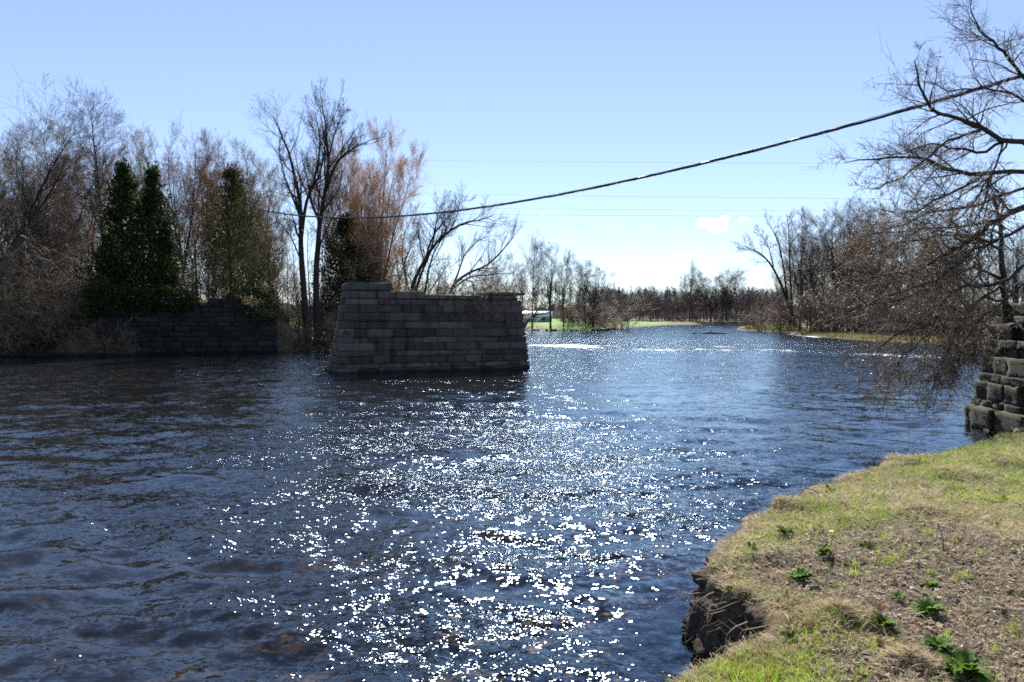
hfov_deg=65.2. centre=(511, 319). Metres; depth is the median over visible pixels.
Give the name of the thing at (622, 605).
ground
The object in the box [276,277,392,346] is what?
bare bush
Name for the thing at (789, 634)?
dock plant
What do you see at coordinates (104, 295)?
cedar scrub
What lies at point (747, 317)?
bare bush
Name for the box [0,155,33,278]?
thin bare tree
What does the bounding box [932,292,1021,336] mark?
bare bush
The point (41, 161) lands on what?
bare tree
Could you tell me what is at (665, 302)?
wood
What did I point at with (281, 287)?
thin bare tree
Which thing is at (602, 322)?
bare bush
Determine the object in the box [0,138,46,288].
thin bare tree
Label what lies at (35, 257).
bare bush
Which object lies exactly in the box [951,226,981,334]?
thin bare tree
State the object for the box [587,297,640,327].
bare bush
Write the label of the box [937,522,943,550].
dead stalk
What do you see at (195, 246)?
thin bare tree
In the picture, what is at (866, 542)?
dock plant
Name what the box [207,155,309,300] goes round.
bare tree
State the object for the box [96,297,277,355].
old bridge abutment
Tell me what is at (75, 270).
bare bush
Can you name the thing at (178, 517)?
river
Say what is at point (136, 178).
thin bare tree
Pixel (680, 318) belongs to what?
bare bush
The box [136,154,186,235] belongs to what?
thin bare tree
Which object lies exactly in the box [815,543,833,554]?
dock plant
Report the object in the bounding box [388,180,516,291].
leaning willow
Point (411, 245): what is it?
bare tree
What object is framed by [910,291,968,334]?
bare bush
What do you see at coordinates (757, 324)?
bare bush
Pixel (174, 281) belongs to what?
cedar tree
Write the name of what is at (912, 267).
thin bare tree
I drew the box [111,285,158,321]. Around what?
cedar scrub
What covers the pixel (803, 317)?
bare bush
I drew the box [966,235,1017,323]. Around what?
thin bare tree
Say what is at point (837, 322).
bare bush
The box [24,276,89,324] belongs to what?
bare bush
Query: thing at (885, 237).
bare tree
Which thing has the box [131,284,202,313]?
cedar scrub
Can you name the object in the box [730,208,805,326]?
leaning bare tree
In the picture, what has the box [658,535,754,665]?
soil clods
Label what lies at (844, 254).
thin bare tree
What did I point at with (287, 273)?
bare tree
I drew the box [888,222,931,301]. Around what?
thin bare tree
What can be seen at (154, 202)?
cedar tree
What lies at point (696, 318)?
bare bush
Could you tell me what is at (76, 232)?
bare tree
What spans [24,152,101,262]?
thin bare tree
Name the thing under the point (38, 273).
bare bush
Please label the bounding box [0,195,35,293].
thin bare tree
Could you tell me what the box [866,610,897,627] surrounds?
dock plant
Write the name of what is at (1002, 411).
mossy stone abutment
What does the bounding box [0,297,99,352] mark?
bare bush
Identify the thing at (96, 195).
thin bare tree
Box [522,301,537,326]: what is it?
bare bush
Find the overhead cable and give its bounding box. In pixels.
[250,73,1023,218]
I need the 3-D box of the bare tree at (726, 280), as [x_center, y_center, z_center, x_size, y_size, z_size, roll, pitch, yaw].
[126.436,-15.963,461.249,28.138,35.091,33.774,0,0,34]
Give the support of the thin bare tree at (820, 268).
on the ground at (622, 605)
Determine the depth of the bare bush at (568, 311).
198.98 m
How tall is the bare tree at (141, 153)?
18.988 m
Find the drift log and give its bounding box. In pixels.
[701,329,726,333]
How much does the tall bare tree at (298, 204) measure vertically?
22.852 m
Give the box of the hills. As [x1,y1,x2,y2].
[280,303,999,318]
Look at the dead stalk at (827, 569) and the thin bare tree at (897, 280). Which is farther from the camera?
the thin bare tree at (897, 280)
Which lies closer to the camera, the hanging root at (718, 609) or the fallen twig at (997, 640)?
the fallen twig at (997, 640)
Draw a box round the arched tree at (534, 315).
[525,303,556,327]
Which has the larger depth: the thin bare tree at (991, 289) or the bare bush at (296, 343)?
the thin bare tree at (991, 289)
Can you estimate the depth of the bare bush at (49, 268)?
68.96 m
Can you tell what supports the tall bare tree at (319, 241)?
on the ground at (622, 605)
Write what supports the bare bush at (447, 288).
on the ground at (622, 605)
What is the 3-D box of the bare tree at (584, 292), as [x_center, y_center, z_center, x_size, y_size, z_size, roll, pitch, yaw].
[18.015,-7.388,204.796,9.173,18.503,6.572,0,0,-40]
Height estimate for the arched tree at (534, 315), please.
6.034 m
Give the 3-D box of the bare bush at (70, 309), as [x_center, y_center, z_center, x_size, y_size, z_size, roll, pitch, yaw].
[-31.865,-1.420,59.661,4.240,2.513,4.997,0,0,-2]
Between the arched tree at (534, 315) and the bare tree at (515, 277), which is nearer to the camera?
the bare tree at (515, 277)
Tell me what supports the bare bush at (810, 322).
on the ground at (622, 605)
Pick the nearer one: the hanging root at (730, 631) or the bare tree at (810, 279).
the hanging root at (730, 631)
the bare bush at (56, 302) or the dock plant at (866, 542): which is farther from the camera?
the bare bush at (56, 302)
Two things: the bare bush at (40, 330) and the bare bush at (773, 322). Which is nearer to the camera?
the bare bush at (40, 330)
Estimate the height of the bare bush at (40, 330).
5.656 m
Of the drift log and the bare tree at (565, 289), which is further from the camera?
the bare tree at (565, 289)
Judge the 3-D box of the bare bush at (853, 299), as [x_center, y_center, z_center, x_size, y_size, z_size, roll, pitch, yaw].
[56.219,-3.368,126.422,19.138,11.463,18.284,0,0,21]
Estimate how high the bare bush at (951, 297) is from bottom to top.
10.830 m
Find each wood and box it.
[17,215,456,319]
[432,272,632,321]
[588,283,793,321]
[792,244,1023,316]
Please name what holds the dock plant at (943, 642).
on the ground at (622, 605)
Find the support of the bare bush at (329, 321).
on the ground at (622, 605)
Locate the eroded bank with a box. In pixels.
[657,450,950,681]
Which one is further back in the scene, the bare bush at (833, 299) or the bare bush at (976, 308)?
the bare bush at (833, 299)
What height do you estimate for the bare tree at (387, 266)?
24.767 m
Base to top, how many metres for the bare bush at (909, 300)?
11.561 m
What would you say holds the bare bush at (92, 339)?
on the ground at (622, 605)
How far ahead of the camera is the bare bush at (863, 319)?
121.73 m
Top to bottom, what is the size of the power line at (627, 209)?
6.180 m
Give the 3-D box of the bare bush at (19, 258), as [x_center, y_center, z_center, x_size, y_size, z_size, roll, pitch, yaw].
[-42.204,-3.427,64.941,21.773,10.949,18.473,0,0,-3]
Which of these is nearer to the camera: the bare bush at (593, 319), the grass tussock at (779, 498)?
the grass tussock at (779, 498)
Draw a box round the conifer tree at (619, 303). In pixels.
[616,290,622,320]
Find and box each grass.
[0,297,326,352]
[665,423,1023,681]
[665,428,1023,681]
[740,324,987,343]
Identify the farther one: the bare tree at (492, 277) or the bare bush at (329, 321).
the bare tree at (492, 277)
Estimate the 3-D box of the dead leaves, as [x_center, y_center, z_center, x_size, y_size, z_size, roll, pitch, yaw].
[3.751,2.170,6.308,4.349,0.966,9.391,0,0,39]
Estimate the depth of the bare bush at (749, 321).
196.47 m
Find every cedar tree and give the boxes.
[63,156,172,290]
[89,233,127,285]
[96,161,197,299]
[141,218,186,297]
[161,161,303,299]
[292,210,387,343]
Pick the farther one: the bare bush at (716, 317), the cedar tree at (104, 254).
the bare bush at (716, 317)
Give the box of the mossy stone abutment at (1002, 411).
[959,302,1023,442]
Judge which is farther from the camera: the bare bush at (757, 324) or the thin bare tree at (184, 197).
the bare bush at (757, 324)
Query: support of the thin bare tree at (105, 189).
on the ground at (622, 605)
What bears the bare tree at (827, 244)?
on the ground at (622, 605)
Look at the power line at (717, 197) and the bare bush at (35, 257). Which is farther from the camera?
the power line at (717, 197)
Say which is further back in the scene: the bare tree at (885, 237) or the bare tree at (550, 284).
the bare tree at (550, 284)
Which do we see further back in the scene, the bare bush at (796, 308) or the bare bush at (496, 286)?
the bare bush at (796, 308)
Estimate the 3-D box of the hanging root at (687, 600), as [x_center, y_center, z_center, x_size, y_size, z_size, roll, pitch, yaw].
[1.480,2.343,6.480,0.378,0.300,0.114,0,0,20]
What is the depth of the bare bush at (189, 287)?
74.56 m
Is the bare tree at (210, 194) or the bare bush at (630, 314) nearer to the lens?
the bare tree at (210, 194)
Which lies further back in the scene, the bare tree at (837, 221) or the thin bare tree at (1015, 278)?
the bare tree at (837, 221)
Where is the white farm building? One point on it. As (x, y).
(545, 318)
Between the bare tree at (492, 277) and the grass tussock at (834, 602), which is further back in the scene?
the bare tree at (492, 277)
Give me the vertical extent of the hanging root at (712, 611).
0.268 m
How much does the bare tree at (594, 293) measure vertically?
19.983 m
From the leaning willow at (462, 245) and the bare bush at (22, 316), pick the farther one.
the leaning willow at (462, 245)
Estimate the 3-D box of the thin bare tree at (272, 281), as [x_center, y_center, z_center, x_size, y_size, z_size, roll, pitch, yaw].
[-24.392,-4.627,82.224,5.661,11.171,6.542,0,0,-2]
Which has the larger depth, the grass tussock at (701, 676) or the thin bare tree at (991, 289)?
the thin bare tree at (991, 289)
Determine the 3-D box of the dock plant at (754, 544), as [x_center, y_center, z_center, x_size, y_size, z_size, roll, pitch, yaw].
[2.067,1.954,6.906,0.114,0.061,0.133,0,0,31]
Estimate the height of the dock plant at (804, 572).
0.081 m
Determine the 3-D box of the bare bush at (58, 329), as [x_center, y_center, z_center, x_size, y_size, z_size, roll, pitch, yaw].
[-33.405,0.120,58.395,4.868,4.286,6.078,0,0,38]
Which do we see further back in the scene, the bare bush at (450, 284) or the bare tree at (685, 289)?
the bare tree at (685, 289)
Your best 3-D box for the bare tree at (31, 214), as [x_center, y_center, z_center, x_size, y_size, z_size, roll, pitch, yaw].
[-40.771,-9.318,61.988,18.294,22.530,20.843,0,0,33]
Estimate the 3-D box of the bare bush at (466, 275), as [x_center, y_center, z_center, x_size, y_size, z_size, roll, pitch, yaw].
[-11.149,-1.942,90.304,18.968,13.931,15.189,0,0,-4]
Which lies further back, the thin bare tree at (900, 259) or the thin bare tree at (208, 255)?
the thin bare tree at (900, 259)
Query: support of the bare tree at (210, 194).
on the ground at (622, 605)
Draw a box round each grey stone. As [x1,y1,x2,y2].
[809,585,819,589]
[821,556,833,561]
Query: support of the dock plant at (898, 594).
on the ground at (622, 605)
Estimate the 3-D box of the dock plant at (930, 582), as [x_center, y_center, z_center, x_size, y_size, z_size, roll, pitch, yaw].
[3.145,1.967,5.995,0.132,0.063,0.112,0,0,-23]
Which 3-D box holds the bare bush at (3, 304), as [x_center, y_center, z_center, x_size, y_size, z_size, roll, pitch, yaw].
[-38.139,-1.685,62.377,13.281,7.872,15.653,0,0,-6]
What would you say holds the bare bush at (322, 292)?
on the ground at (622, 605)
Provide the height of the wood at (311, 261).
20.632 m
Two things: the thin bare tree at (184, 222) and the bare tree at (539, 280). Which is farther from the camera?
the bare tree at (539, 280)
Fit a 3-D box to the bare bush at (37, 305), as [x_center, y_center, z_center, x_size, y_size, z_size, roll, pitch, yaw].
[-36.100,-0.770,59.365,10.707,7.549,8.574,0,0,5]
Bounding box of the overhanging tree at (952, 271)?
[778,0,1023,438]
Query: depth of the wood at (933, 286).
186.41 m
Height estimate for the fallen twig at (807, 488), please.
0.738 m
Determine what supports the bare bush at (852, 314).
on the ground at (622, 605)
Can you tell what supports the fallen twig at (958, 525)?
on the ground at (622, 605)
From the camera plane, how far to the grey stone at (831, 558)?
6.58 m
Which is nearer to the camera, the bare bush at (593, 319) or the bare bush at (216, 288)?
the bare bush at (216, 288)
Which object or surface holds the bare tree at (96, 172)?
on the ground at (622, 605)
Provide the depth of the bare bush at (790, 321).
165.13 m
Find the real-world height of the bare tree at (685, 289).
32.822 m
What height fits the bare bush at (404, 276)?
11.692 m
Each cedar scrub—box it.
[79,274,124,322]
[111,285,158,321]
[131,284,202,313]
[223,277,288,333]
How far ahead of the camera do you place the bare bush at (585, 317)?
201.11 m
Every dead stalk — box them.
[825,557,840,583]
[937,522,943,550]
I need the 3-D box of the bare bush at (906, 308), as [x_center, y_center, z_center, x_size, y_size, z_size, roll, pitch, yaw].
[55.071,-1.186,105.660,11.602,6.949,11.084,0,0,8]
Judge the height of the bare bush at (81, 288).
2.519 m
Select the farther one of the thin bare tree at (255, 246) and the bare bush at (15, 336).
the thin bare tree at (255, 246)
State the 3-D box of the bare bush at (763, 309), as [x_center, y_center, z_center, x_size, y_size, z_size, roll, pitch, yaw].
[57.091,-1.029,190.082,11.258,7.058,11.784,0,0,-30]
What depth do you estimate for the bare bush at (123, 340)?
58.67 m
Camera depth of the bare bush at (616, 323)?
215.16 m
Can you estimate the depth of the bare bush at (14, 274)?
59.43 m
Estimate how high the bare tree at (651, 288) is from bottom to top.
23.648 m
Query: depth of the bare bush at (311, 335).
72.97 m
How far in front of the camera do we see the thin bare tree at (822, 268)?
159.62 m
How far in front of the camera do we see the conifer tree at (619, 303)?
418.69 m
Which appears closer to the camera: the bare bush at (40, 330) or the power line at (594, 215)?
the bare bush at (40, 330)
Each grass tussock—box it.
[661,661,765,681]
[767,493,836,515]
[769,590,920,639]
[792,636,984,681]
[862,498,975,524]
[873,674,939,681]
[890,460,986,486]
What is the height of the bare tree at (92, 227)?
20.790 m
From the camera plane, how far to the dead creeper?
41.36 m
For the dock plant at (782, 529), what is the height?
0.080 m
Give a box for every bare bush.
[0,207,76,336]
[0,216,100,324]
[0,230,192,300]
[0,233,90,349]
[0,252,47,333]
[0,260,101,349]
[0,264,63,347]
[0,270,81,346]
[0,285,100,352]
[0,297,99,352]
[0,315,48,351]
[2,227,139,308]
[6,292,94,344]
[10,271,84,324]
[15,278,91,336]
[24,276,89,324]
[48,293,102,316]
[55,249,130,299]
[64,313,147,355]
[69,277,118,305]
[77,323,142,352]
[83,259,220,297]
[144,251,217,298]
[178,253,260,298]
[236,277,285,300]
[247,267,408,324]
[275,300,300,327]
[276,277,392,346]
[277,309,297,322]
[280,288,327,334]
[280,320,315,350]
[291,293,338,351]
[291,320,333,346]
[292,251,488,321]
[333,239,494,298]
[345,254,538,318]
[393,255,499,294]
[415,253,548,338]
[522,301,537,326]
[551,299,608,326]
[554,299,615,325]
[564,303,607,326]
[567,289,654,328]
[580,311,619,326]
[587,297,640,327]
[594,314,614,326]
[601,310,629,328]
[664,314,676,321]
[667,312,690,321]
[690,313,708,321]
[707,312,726,322]
[724,304,771,329]
[729,312,737,321]
[733,298,801,331]
[735,309,771,324]
[739,315,762,328]
[743,300,799,331]
[757,277,907,332]
[764,297,819,330]
[773,294,831,331]
[780,286,864,332]
[790,285,867,331]
[805,261,922,331]
[806,274,923,330]
[820,283,874,331]
[824,293,910,333]
[846,271,999,331]
[860,281,948,334]
[868,294,979,335]
[878,286,956,333]
[890,266,1014,333]
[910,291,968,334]
[928,291,998,335]
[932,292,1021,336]
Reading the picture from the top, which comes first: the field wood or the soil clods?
the field wood
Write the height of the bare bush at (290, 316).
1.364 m
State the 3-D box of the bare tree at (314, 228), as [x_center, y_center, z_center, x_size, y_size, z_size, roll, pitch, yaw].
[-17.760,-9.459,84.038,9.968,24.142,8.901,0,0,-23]
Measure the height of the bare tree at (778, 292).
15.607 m
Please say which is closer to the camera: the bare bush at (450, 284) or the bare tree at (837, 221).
the bare bush at (450, 284)
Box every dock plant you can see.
[745,541,758,550]
[775,525,794,533]
[780,630,798,643]
[785,567,815,580]
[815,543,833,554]
[856,540,874,547]
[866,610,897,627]
[889,591,909,600]
[911,597,947,616]
[920,633,955,653]
[922,578,938,587]
[937,648,994,681]
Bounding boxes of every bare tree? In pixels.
[0,70,125,297]
[0,112,144,295]
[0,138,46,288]
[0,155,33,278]
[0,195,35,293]
[16,71,139,284]
[20,123,110,281]
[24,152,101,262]
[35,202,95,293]
[67,148,121,270]
[74,150,162,258]
[86,155,115,248]
[116,118,190,236]
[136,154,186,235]
[140,110,222,287]
[164,156,204,290]
[165,193,199,259]
[170,127,251,297]
[174,215,206,290]
[181,131,295,292]
[191,193,226,289]
[199,160,274,291]
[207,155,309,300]
[224,193,275,299]
[242,220,299,301]
[243,88,351,344]
[246,206,300,296]
[263,215,306,307]
[286,77,388,344]
[298,114,380,296]
[306,153,395,332]
[316,107,446,291]
[380,193,430,290]
[473,245,512,292]
[502,251,531,297]
[514,257,532,316]
[518,231,560,330]
[528,238,568,327]
[548,249,575,325]
[566,259,617,326]
[568,258,593,325]
[640,283,657,318]
[677,266,708,321]
[678,261,749,321]
[704,263,751,320]
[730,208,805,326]
[764,268,797,329]
[767,206,834,330]
[773,207,836,330]
[779,262,808,327]
[800,196,865,330]
[805,193,893,330]
[808,232,840,313]
[811,241,831,308]
[816,218,877,304]
[846,203,918,327]
[854,260,883,331]
[875,218,921,295]
[880,251,912,308]
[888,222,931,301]
[894,240,929,302]
[904,222,958,331]
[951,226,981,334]
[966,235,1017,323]
[978,221,1023,302]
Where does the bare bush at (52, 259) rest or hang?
on the ground at (622, 605)
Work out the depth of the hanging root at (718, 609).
5.96 m
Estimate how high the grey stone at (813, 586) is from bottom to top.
0.037 m
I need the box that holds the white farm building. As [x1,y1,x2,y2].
[523,311,552,322]
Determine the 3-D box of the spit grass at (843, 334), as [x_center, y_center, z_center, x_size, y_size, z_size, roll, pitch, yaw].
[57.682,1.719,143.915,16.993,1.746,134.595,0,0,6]
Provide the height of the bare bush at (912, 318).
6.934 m
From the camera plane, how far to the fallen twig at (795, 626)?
5.24 m
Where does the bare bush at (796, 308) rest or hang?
on the ground at (622, 605)
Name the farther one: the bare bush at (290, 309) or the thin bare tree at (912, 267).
the thin bare tree at (912, 267)
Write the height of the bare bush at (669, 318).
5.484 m
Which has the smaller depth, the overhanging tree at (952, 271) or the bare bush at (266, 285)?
the overhanging tree at (952, 271)
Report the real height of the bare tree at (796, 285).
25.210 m
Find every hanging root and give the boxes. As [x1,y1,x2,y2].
[674,587,705,624]
[685,592,713,657]
[698,596,727,632]
[698,606,727,644]
[702,601,739,628]
[717,622,747,654]
[728,619,766,648]
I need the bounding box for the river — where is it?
[0,325,999,681]
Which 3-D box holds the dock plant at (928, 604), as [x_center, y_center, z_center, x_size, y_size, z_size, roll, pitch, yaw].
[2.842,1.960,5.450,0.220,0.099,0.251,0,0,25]
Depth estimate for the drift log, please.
146.93 m
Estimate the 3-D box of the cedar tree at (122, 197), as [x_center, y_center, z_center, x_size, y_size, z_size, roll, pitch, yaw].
[-30.875,-6.752,62.649,7.890,12.013,8.008,0,0,-37]
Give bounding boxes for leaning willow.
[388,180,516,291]
[447,209,525,294]
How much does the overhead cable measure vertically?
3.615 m
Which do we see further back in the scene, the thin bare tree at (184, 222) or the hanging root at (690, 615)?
the thin bare tree at (184, 222)
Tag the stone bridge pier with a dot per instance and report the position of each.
(382, 327)
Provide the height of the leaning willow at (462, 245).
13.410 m
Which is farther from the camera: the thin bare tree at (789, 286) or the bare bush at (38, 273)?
the thin bare tree at (789, 286)
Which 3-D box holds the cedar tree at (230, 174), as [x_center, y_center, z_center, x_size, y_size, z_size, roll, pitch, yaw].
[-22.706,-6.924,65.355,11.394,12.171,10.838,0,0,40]
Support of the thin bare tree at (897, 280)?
on the ground at (622, 605)
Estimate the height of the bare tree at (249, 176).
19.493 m
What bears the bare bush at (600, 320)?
on the ground at (622, 605)
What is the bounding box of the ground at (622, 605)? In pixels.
[0,301,1023,681]
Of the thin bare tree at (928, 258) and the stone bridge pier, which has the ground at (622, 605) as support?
the thin bare tree at (928, 258)
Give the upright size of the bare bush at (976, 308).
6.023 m
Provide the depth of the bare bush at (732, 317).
442.74 m
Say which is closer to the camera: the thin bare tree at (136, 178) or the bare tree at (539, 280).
the thin bare tree at (136, 178)
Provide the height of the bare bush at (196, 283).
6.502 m
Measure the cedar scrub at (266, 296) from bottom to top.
4.898 m
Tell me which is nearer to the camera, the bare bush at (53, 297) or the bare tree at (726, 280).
the bare bush at (53, 297)
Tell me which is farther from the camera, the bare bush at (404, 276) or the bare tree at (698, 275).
the bare tree at (698, 275)
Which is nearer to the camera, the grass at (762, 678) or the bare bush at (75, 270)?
the grass at (762, 678)
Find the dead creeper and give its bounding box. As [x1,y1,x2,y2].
[454,293,517,336]
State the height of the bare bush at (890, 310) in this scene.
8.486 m
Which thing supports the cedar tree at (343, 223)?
on the ground at (622, 605)
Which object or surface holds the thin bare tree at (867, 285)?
on the ground at (622, 605)
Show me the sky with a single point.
(608, 91)
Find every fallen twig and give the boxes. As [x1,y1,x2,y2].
[785,620,810,629]
[798,486,819,496]
[947,520,969,533]
[987,637,1010,650]
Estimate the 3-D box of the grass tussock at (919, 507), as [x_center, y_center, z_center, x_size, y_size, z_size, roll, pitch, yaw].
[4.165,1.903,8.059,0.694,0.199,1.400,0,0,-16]
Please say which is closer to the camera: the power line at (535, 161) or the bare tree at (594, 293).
the power line at (535, 161)
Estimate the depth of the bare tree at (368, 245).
75.97 m
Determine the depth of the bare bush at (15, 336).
58.65 m
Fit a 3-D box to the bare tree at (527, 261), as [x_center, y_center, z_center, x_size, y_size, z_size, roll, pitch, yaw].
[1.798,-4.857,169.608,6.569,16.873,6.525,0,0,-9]
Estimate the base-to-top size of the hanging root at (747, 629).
0.403 m
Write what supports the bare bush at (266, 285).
on the ground at (622, 605)
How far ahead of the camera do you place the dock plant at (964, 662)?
4.50 m
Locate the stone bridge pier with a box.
[324,282,529,373]
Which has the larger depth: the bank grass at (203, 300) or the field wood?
the field wood
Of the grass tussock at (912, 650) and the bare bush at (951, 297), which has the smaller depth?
the grass tussock at (912, 650)
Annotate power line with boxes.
[182,158,699,162]
[188,211,1019,215]
[328,206,976,210]
[329,192,1022,198]
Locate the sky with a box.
[0,0,1023,308]
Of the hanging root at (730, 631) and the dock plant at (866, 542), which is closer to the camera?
the hanging root at (730, 631)
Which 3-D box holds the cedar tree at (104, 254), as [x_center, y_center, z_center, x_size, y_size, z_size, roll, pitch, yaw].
[-31.506,-3.959,62.267,3.042,5.660,3.209,0,0,-20]
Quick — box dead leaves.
[728,466,1021,681]
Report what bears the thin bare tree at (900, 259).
on the ground at (622, 605)
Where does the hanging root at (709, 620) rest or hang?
hanging from the eroded bank
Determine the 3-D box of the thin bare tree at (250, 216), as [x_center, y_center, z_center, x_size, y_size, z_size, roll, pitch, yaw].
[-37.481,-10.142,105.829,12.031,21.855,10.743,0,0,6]

